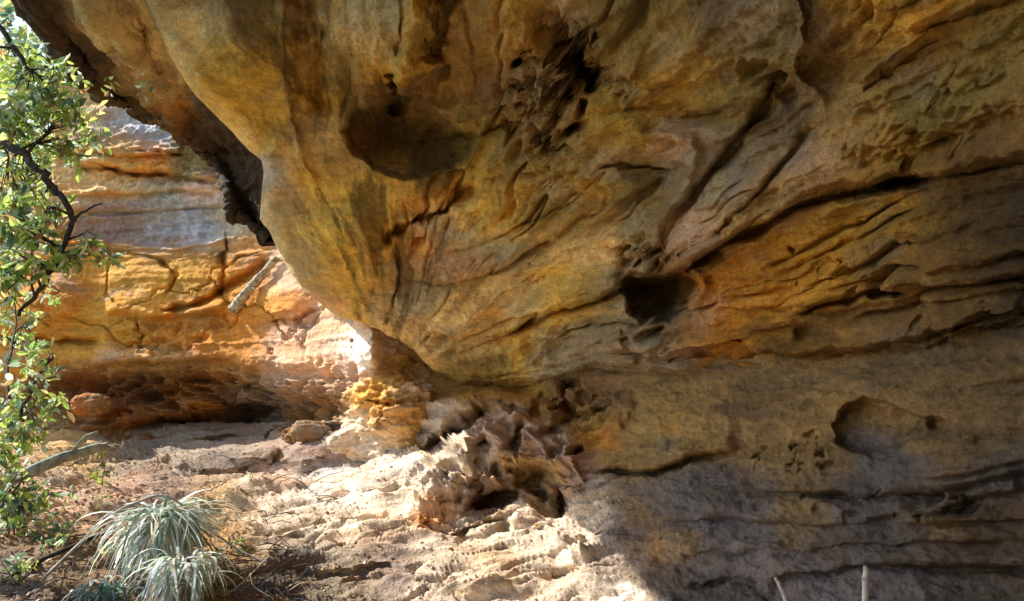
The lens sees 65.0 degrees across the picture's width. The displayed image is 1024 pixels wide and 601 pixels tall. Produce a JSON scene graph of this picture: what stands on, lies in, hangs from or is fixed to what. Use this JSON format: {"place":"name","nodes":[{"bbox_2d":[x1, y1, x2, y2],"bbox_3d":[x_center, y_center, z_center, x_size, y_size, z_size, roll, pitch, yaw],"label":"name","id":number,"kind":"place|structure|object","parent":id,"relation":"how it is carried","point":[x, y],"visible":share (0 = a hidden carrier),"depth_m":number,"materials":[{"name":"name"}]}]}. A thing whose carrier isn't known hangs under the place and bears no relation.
{"place":"outdoors","nodes":[
{"label":"outdoors","id":0,"kind":"place"},
{"bbox_2d":[0,6,51,192],"label":"sky","id":1,"kind":"structure","parent":0,"point":[19,21],"materials":[{"name":"white"}]},
{"bbox_2d":[10,0,275,246],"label":"rock underside","id":2,"kind":"object","parent":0,"point":[120,41],"visible":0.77,"depth_m":6.40,"materials":[{"name":"stone"}]},
{"bbox_2d":[0,77,434,461],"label":"cliff","id":3,"kind":"structure","parent":0,"point":[157,331],"depth_m":9.41,"materials":[{"name":"stone"}]},
{"bbox_2d":[228,256,279,314],"bbox_3d":[-2.845,-0.169,8.808,0.657,0.624,0.119,-3,-7,25],"label":"leaning log","id":4,"kind":"object","parent":3,"relation":"on","point":[240,300],"visible":1,"depth_m":8.79,"materials":[{"name":"grey wood"}]},
{"bbox_2d":[0,319,1023,600],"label":"rock floor","id":5,"kind":"structure","parent":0,"point":[896,469],"depth_m":4.93,"materials":[{"name":"stone"}]},
{"bbox_2d":[0,533,69,585],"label":"leafy herb","id":6,"kind":"object","parent":5,"relation":"on","point":[19,567],"visible":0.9,"depth_m":4.88,"materials":[{"name":"green plant"}]},
{"bbox_2d":[0,291,77,540],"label":"leafy shrub","id":7,"kind":"object","parent":5,"relation":"on","point":[14,506],"visible":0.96,"depth_m":5.97,"materials":[{"name":"green plant"}]},
{"bbox_2d":[0,431,108,489],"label":"fallen log","id":8,"kind":"object","parent":5,"relation":"on","point":[76,452],"visible":0.91,"depth_m":7.33,"materials":[{"name":"grey wood"}]},
{"bbox_2d":[0,527,117,580],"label":"dead branch","id":9,"kind":"object","parent":5,"relation":"on","point":[52,555],"visible":0.62,"depth_m":5.31,"materials":[{"name":"wood"}]},
{"bbox_2d":[16,492,109,546],"bbox_3d":[-3.138,1.554,5.625,0.489,0.401,0.402,-4,-7,29],"label":"leafy herb","id":10,"kind":"object","parent":5,"relation":"on","point":[55,539],"visible":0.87,"depth_m":5.61,"materials":[{"name":"green plant"}]},
{"bbox_2d":[0,24,152,315],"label":"gum tree","id":11,"kind":"object","parent":5,"relation":"on","point":[15,229],"visible":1,"depth_m":4.90,"materials":[{"name":"green plant"}]},
{"bbox_2d":[70,393,112,415],"bbox_3d":[-4.647,1.149,8.892,0.449,0.261,0.349,0,-6,0],"label":"boulder","id":12,"kind":"object","parent":5,"relation":"on","point":[88,404],"visible":1,"depth_m":8.77,"materials":[{"name":"stone"}]},
{"bbox_2d":[88,451,110,484],"bbox_3d":[-3.841,1.587,7.475,0.186,0.363,0.336,5,-8,-40],"label":"sapling","id":13,"kind":"object","parent":5,"relation":"on","point":[94,476],"visible":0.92,"depth_m":7.43,"materials":[{"name":"green plant"}]},
{"bbox_2d":[62,574,145,600],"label":"grass tussock","id":14,"kind":"object","parent":5,"relation":"on","point":[107,589],"depth_m":4.37,"materials":[{"name":"green plant"}]},
{"bbox_2d":[98,529,134,562],"bbox_3d":[-2.514,1.686,5.398,0.430,0.308,0.343,0,-6,0],"label":"leafy herb","id":15,"kind":"object","parent":5,"relation":"on","point":[112,547],"visible":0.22,"depth_m":5.30,"materials":[{"name":"green plant"}]},
{"bbox_2d":[42,494,265,579],"bbox_3d":[-2.093,1.401,4.771,1.312,0.478,0.122,0,-6,0],"label":"arching stem","id":16,"kind":"object","parent":5,"relation":"on","point":[53,568],"visible":0.91,"depth_m":4.75,"materials":[{"name":"plant"}]},
{"bbox_2d":[72,489,244,591],"bbox_3d":[-2.089,1.518,4.875,0.967,0.753,0.982,6,-9,-45],"label":"drooping tussock","id":17,"kind":"object","parent":5,"relation":"on","point":[167,526],"visible":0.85,"depth_m":4.74,"materials":[{"name":"green plant"}]},
{"bbox_2d":[0,450,344,600],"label":"fallen twigs","id":18,"kind":"object","parent":5,"relation":"on","point":[223,563],"visible":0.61,"depth_m":5.26,"materials":[{"name":"brown wood"}]},
{"bbox_2d":[119,546,242,600],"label":"drooping tussock","id":19,"kind":"object","parent":5,"relation":"on","point":[182,574],"visible":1,"depth_m":4.31,"materials":[{"name":"green plant"}]},
{"bbox_2d":[202,535,249,561],"bbox_3d":[-1.982,1.660,5.336,0.487,0.200,0.232,-3,-7,24],"label":"leafy herb","id":20,"kind":"object","parent":5,"relation":"on","point":[242,539],"visible":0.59,"depth_m":5.28,"materials":[{"name":"green plant"}]},
{"bbox_2d":[224,555,273,598],"bbox_3d":[-1.489,1.587,4.577,0.408,0.266,0.106,-3,-7,24],"label":"bare stem","id":21,"kind":"object","parent":5,"relation":"on","point":[236,587],"visible":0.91,"depth_m":4.55,"materials":[{"name":"brown wood"}]},
{"bbox_2d":[0,442,524,600],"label":"leaf litter","id":22,"kind":"object","parent":5,"relation":"on","point":[10,583],"visible":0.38,"depth_m":5.47,"materials":[{"name":"brown plant"}]},
{"bbox_2d":[226,574,319,600],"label":"grass tussock","id":23,"kind":"object","parent":5,"relation":"on","point":[269,590],"depth_m":4.69,"materials":[{"name":"brown plant"}]},
{"bbox_2d":[290,420,334,442],"bbox_3d":[-1.960,1.292,7.894,0.432,0.237,0.325,0,-6,0],"label":"boulder","id":24,"kind":"object","parent":5,"relation":"on","point":[307,431],"visible":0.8,"depth_m":7.78,"materials":[{"name":"stone"}]},
{"bbox_2d":[39,456,643,600],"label":"pebbles","id":25,"kind":"object","parent":5,"relation":"on","point":[365,561],"visible":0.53,"depth_m":5.37,"materials":[{"name":"stone"}]},
{"bbox_2d":[326,424,359,453],"bbox_3d":[-1.447,1.263,7.414,0.512,0.296,0.408,2,-7,-16],"label":"boulder","id":26,"kind":"object","parent":5,"relation":"on","point":[343,440],"visible":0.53,"depth_m":7.24,"materials":[{"name":"stone"}]},
{"bbox_2d":[774,577,788,600],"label":"stick","id":27,"kind":"object","parent":5,"relation":"on","point":[782,590],"visible":1,"depth_m":3.82,"materials":[{"name":"grey wood"}]},
{"bbox_2d":[861,565,868,600],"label":"stake","id":28,"kind":"object","parent":5,"relation":"on","point":[865,587],"visible":1,"depth_m":3.53,"materials":[{"name":"grey wood"}]},
{"bbox_2d":[145,0,1023,387],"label":"rock overhang","id":29,"kind":"object","parent":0,"point":[499,192],"visible":1,"depth_m":4.72,"materials":[{"name":"stone"}]},
{"bbox_3d":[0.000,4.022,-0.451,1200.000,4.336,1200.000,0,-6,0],"label":"ground","id":30,"kind":"structure","parent":0,"visible":0},
{"bbox_2d":[0,124,49,217],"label":"forest tree","id":31,"kind":"object","parent":30,"relation":"on","point":[33,156],"depth_m":20.08,"materials":[{"name":"green plant"}]},
{"bbox_2d":[0,22,53,178],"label":"forest tree","id":32,"kind":"object","parent":30,"relation":"on","point":[15,30],"visible":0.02,"depth_m":24.76,"materials":[{"name":"green plant"}]},
{"bbox_2d":[2,69,51,183],"bbox_3d":[-17.070,-1.187,30.418,8.518,16.727,8.472,0,-6,0],"label":"forest tree","id":33,"kind":"object","parent":30,"relation":"on","point":[41,146],"depth_m":30.57,"materials":[{"name":"green plant"}]},
{"bbox_2d":[0,0,56,249],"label":"forest tree","id":34,"kind":"object","parent":30,"relation":"on","point":[7,10],"visible":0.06,"depth_m":14.21,"materials":[{"name":"green plant"}]}
]}

